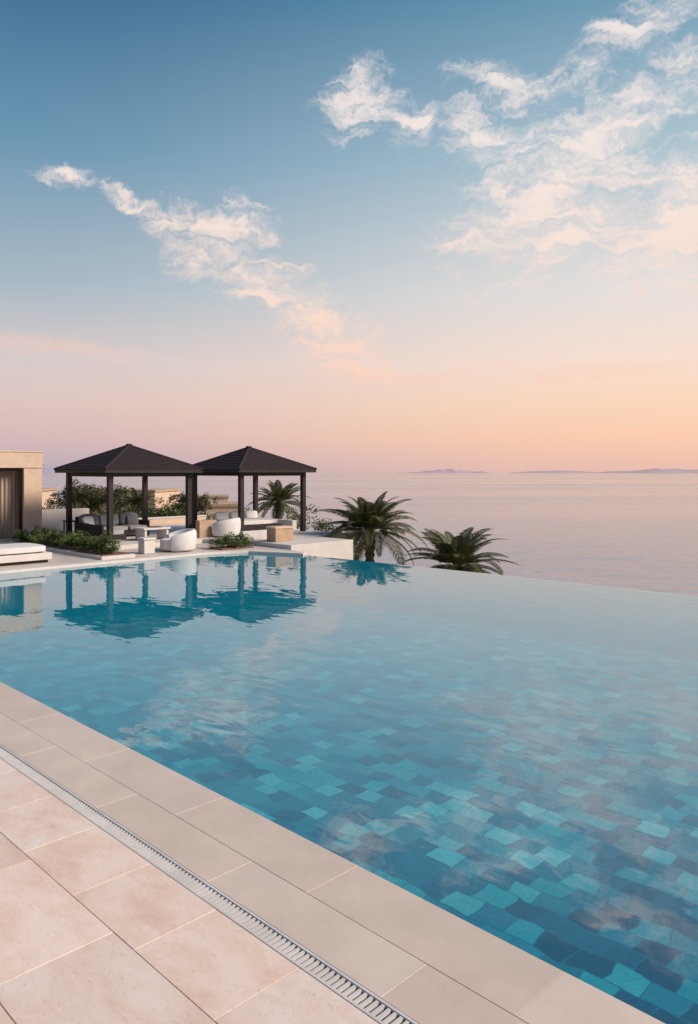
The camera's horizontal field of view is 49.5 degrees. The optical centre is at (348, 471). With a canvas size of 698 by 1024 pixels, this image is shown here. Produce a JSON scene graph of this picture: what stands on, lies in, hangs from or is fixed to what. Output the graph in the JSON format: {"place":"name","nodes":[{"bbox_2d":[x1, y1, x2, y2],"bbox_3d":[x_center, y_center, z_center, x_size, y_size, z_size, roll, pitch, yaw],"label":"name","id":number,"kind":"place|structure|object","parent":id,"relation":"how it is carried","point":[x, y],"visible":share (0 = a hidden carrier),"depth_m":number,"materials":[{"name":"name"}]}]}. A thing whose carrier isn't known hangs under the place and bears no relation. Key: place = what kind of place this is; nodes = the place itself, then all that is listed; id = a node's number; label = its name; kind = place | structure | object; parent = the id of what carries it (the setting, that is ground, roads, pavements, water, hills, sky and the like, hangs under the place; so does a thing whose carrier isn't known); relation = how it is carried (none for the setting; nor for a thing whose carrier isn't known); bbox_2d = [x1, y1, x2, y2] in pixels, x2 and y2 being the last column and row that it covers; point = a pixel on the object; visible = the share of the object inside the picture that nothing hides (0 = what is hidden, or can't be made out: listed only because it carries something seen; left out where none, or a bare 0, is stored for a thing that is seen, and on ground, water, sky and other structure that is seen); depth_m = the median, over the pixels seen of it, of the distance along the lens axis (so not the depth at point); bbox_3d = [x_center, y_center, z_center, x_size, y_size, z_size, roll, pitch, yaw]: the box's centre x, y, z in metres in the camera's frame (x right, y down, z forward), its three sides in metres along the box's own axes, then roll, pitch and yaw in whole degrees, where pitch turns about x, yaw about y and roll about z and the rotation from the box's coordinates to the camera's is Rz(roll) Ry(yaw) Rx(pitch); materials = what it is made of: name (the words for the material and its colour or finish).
{"place":"outdoors","nodes":[
{"label":"outdoors","id":0,"kind":"place"},
{"bbox_2d":[42,468,54,472],"bbox_3d":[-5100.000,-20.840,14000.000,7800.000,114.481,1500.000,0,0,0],"label":"distant hills","id":1,"kind":"structure","parent":0,"point":[47,470],"depth_m":13575.10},
{"bbox_2d":[62,520,74,533],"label":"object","id":2,"kind":"object","parent":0,"point":[63,521],"visible":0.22,"depth_m":26.50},
{"bbox_2d":[0,523,352,573],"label":"terrace pavement","id":3,"kind":"structure","parent":0,"point":[313,543],"depth_m":23.39,"materials":[{"name":"stone"}]},
{"bbox_2d":[0,450,43,540],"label":"sandstone villa","id":4,"kind":"object","parent":3,"relation":"on","point":[20,489],"visible":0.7,"depth_m":26.64,"materials":[{"name":"stone"}]},
{"bbox_2d":[0,543,51,565],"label":"daybed","id":5,"kind":"object","parent":3,"relation":"on","point":[19,553],"visible":1,"depth_m":19.45,"materials":[{"name":"white fabric"}]},
{"bbox_2d":[42,508,88,531],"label":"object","id":6,"kind":"object","parent":3,"relation":"on","point":[52,518],"visible":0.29,"depth_m":27.96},
{"bbox_2d":[9,525,134,559],"bbox_3d":[-8.627,2.054,23.014,1.320,0.883,6.547,0,0,-45],"label":"hedge planter","id":7,"kind":"object","parent":3,"relation":"on","point":[76,544],"visible":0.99,"depth_m":22.07,"materials":[{"name":"green plant"}]},
{"bbox_2d":[83,523,125,539],"bbox_3d":[-7.895,1.930,24.491,1.300,0.480,0.830,0,0,45],"label":"outdoor loveseat","id":8,"kind":"object","parent":3,"relation":"on","point":[98,530],"visible":0.81,"depth_m":24.15,"materials":[{"name":"grey fabric"}]},
{"bbox_2d":[75,512,149,535],"bbox_3d":[-8.133,1.845,26.165,0.955,0.810,2.320,0,0,45],"label":"outdoor sofa","id":9,"kind":"object","parent":3,"relation":"on","point":[126,522],"visible":0.66,"depth_m":26.20,"materials":[{"name":"grey fabric"}]},
{"bbox_2d":[53,444,203,542],"bbox_3d":[-7.552,0.660,25.993,3.735,3.220,3.735,0,0,45],"label":"gazebo","id":10,"kind":"object","parent":3,"relation":"on","point":[128,460],"visible":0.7,"depth_m":25.32,"materials":[{"name":"black wood"}]},
{"bbox_2d":[137,537,155,553],"bbox_3d":[-5.890,2.150,22.041,0.400,0.459,0.400,0,0,45],"label":"side table","id":11,"kind":"object","parent":3,"relation":"on","point":[146,545],"visible":1,"depth_m":21.91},
{"bbox_2d":[133,526,170,539],"bbox_3d":[-6.505,2.035,25.032,0.700,0.430,1.000,0,0,45],"label":"coffee table","id":12,"kind":"object","parent":3,"relation":"on","point":[162,532],"visible":0.85,"depth_m":24.92,"materials":[{"name":"white stone"}]},
{"bbox_2d":[148,516,205,524],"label":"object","id":13,"kind":"object","parent":3,"relation":"on","point":[164,521],"visible":0.27,"depth_m":32.33,"materials":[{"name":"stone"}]},
{"bbox_2d":[160,528,196,551],"bbox_3d":[-5.127,2.041,22.782,1.075,0.619,1.218,0,0,-20],"label":"tub armchair","id":14,"kind":"object","parent":3,"relation":"on","point":[181,540],"visible":1,"depth_m":22.35,"materials":[{"name":"white fabric"}]},
{"bbox_2d":[196,520,216,537],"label":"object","id":15,"kind":"object","parent":3,"relation":"on","point":[203,528],"visible":0.86,"depth_m":25.86,"materials":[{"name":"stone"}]},
{"bbox_2d":[212,517,240,536],"bbox_3d":[-4.312,1.911,26.404,1.075,0.619,1.218,0,0,10],"label":"tub armchair","id":16,"kind":"object","parent":3,"relation":"on","point":[222,528],"visible":0.8,"depth_m":25.88,"materials":[{"name":"white fabric"}]},
{"bbox_2d":[208,531,254,549],"bbox_3d":[-3.625,2.148,23.492,1.601,0.619,0.990,0,0,-32],"label":"shrub planter","id":17,"kind":"object","parent":3,"relation":"on","point":[232,543],"visible":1,"depth_m":23.33,"materials":[{"name":"green plant"}]},
{"bbox_2d":[213,510,281,530],"bbox_3d":[-3.889,1.884,28.638,1.600,0.731,2.200,0,0,45],"label":"outdoor sofa","id":18,"kind":"object","parent":3,"relation":"on","point":[252,521],"visible":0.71,"depth_m":28.47,"materials":[{"name":"white fabric"}]},
{"bbox_2d":[192,446,316,530],"bbox_3d":[-3.783,0.650,28.602,3.735,3.220,3.735,0,0,-45],"label":"gazebo","id":19,"kind":"object","parent":3,"relation":"on","point":[255,463],"visible":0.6,"depth_m":27.89,"materials":[{"name":"black wood"}]},
{"bbox_2d":[228,516,296,528],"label":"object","id":20,"kind":"object","parent":3,"relation":"on","point":[287,522],"visible":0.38,"depth_m":29.69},
{"bbox_2d":[266,525,293,541],"bbox_3d":[-2.227,2.010,24.501,0.800,0.480,0.500,0,0,-45],"label":"side table","id":21,"kind":"object","parent":3,"relation":"on","point":[283,533],"visible":1,"depth_m":24.29,"materials":[{"name":"stone"}]},
{"bbox_2d":[0,758,378,1023],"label":"stone pavement","id":22,"kind":"structure","parent":0,"point":[98,925],"depth_m":3.83,"materials":[{"name":"stone"}]},
{"bbox_2d":[0,745,418,1023],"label":"drain grate","id":23,"kind":"object","parent":22,"relation":"in","point":[256,926],"visible":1,"depth_m":4.17,"materials":[{"name":"silver metal"}]},
{"bbox_2d":[240,530,266,540],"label":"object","id":24,"kind":"object","parent":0,"point":[258,534],"visible":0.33,"depth_m":24.95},
{"bbox_2d":[0,553,697,720],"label":"pool water","id":25,"kind":"structure","parent":0,"point":[220,627],"depth_m":11.13,"materials":[{"name":"blue liquid"}]},
{"bbox_2d":[0,0,697,471],"label":"sky","id":26,"kind":"structure","parent":0,"point":[324,235],"materials":[{"name":"blue"}]},
{"bbox_2d":[42,472,697,595],"bbox_3d":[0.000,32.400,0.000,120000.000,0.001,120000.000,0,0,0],"label":"sea","id":27,"kind":"structure","parent":0,"point":[637,531],"depth_m":599.58,"materials":[{"name":"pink liquid"}]},
{"bbox_2d":[63,698,697,1023],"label":"swimming pool","id":28,"kind":"structure","parent":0,"point":[564,839],"depth_m":7.90,"materials":[{"name":"tile"}]},
{"bbox_2d":[270,934,401,1023],"bbox_3d":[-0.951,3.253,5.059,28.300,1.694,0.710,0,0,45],"label":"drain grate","id":29,"kind":"object","parent":28,"relation":"attached to","point":[347,988],"visible":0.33,"depth_m":3.60,"materials":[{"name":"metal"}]},
{"bbox_2d":[0,682,664,1023],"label":"pool coping","id":30,"kind":"object","parent":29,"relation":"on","point":[417,959],"visible":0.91,"depth_m":4.27,"materials":[{"name":"stone"}]},
{"bbox_2d":[409,469,489,472],"bbox_3d":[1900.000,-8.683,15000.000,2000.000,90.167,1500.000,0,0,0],"label":"distant island","id":31,"kind":"structure","parent":0,"point":[447,471],"depth_m":14571.02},
{"bbox_2d":[515,468,697,472],"bbox_3d":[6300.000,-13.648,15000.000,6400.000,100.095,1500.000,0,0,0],"label":"distant island","id":32,"kind":"structure","parent":0,"point":[655,470],"depth_m":14552.00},
{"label":"hillside terrain","id":33,"kind":"structure","parent":0,"visible":0},
{"bbox_2d":[42,490,55,509],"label":"walls","id":34,"kind":"structure","parent":33,"relation":"on","point":[46,494],"depth_m":60.12,"materials":[{"name":"stone"}]},
{"bbox_2d":[42,488,57,490],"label":"parapet","id":35,"kind":"structure","parent":34,"relation":"on","point":[48,489],"depth_m":60.63,"materials":[{"name":"stone"}]},
{"bbox_2d":[44,477,104,508],"bbox_3d":[-14.469,2.034,40.003,3.016,3.449,2.973,0,0,-36],"label":"olive tree","id":36,"kind":"object","parent":33,"relation":"on","point":[54,496],"visible":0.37,"depth_m":39.57,"materials":[{"name":"green plant"}]},
{"bbox_2d":[55,485,96,513],"bbox_3d":[-13.107,2.117,36.469,1.999,2.966,2.109,0,0,27],"label":"palm tree","id":37,"kind":"object","parent":33,"relation":"on","point":[77,494],"visible":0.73,"depth_m":36.30,"materials":[{"name":"green plant"}]},
{"bbox_2d":[72,483,137,513],"bbox_3d":[-11.734,2.165,37.071,3.610,3.248,2.713,0,0,34],"label":"olive tree","id":38,"kind":"object","parent":33,"relation":"on","point":[99,499],"visible":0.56,"depth_m":36.56,"materials":[{"name":"green plant"}]},
{"bbox_2d":[83,491,179,514],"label":"walls","id":39,"kind":"structure","parent":33,"relation":"on","point":[165,496],"depth_m":63.76,"materials":[{"name":"stone"}]},
{"bbox_2d":[79,488,181,491],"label":"parapet","id":40,"kind":"structure","parent":39,"relation":"on","point":[153,490],"depth_m":64.52,"materials":[{"name":"stone"}]},
{"bbox_2d":[113,487,157,516],"bbox_3d":[-9.517,2.137,33.413,2.225,2.926,2.085,0,0,0],"label":"palm tree","id":41,"kind":"object","parent":33,"relation":"on","point":[136,499],"visible":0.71,"depth_m":33.32,"materials":[{"name":"green plant"}]},
{"bbox_2d":[42,505,250,519],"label":"hillside shrubs","id":42,"kind":"object","parent":33,"relation":"on","point":[170,511],"visible":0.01,"depth_m":47.35,"materials":[{"name":"green plant"}]},
{"bbox_2d":[155,492,218,514],"bbox_3d":[-8.247,2.385,39.043,3.340,2.979,2.592,0,0,0],"label":"olive tree","id":43,"kind":"object","parent":33,"relation":"on","point":[203,501],"visible":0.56,"depth_m":38.82,"materials":[{"name":"green plant"}]},
{"bbox_2d":[43,495,362,531],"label":"garden shrubs","id":44,"kind":"object","parent":33,"relation":"on","point":[156,512],"visible":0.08,"depth_m":31.97,"materials":[{"name":"green plant"}]},
{"bbox_2d":[181,498,227,503],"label":"walls","id":45,"kind":"structure","parent":33,"relation":"on","point":[221,499],"depth_m":75.92,"materials":[{"name":"stone"}]},
{"bbox_2d":[181,494,228,497],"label":"parapet","id":46,"kind":"structure","parent":45,"relation":"on","point":[219,495],"depth_m":77.35,"materials":[{"name":"stone"}]},
{"bbox_2d":[198,507,237,519],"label":"walls","id":47,"kind":"structure","parent":33,"relation":"on","point":[213,510],"depth_m":50.02,"materials":[{"name":"stone"}]},
{"bbox_2d":[197,502,237,506],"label":"parapet","id":48,"kind":"structure","parent":47,"relation":"on","point":[226,504],"depth_m":50.08,"materials":[{"name":"stone"}]},
{"bbox_2d":[248,480,311,519],"bbox_3d":[-3.101,2.122,33.887,2.943,3.556,3.066,0,0,0],"label":"palm tree","id":49,"kind":"object","parent":33,"relation":"on","point":[280,495],"visible":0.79,"depth_m":33.65,"materials":[{"name":"green plant"}]},
{"bbox_2d":[316,491,427,564],"bbox_3d":[0.780,4.801,27.107,4.094,8.197,4.137,0,0,0],"label":"palm tree","id":50,"kind":"object","parent":33,"relation":"on","point":[368,516],"visible":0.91,"depth_m":26.62,"materials":[{"name":"green plant"}]},
{"bbox_2d":[403,527,517,574],"bbox_3d":[3.617,5.844,24.685,3.782,8.111,3.616,0,0,0],"label":"palm tree","id":51,"kind":"object","parent":33,"relation":"on","point":[457,553],"visible":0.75,"depth_m":24.32,"materials":[{"name":"green plant"}]}
]}

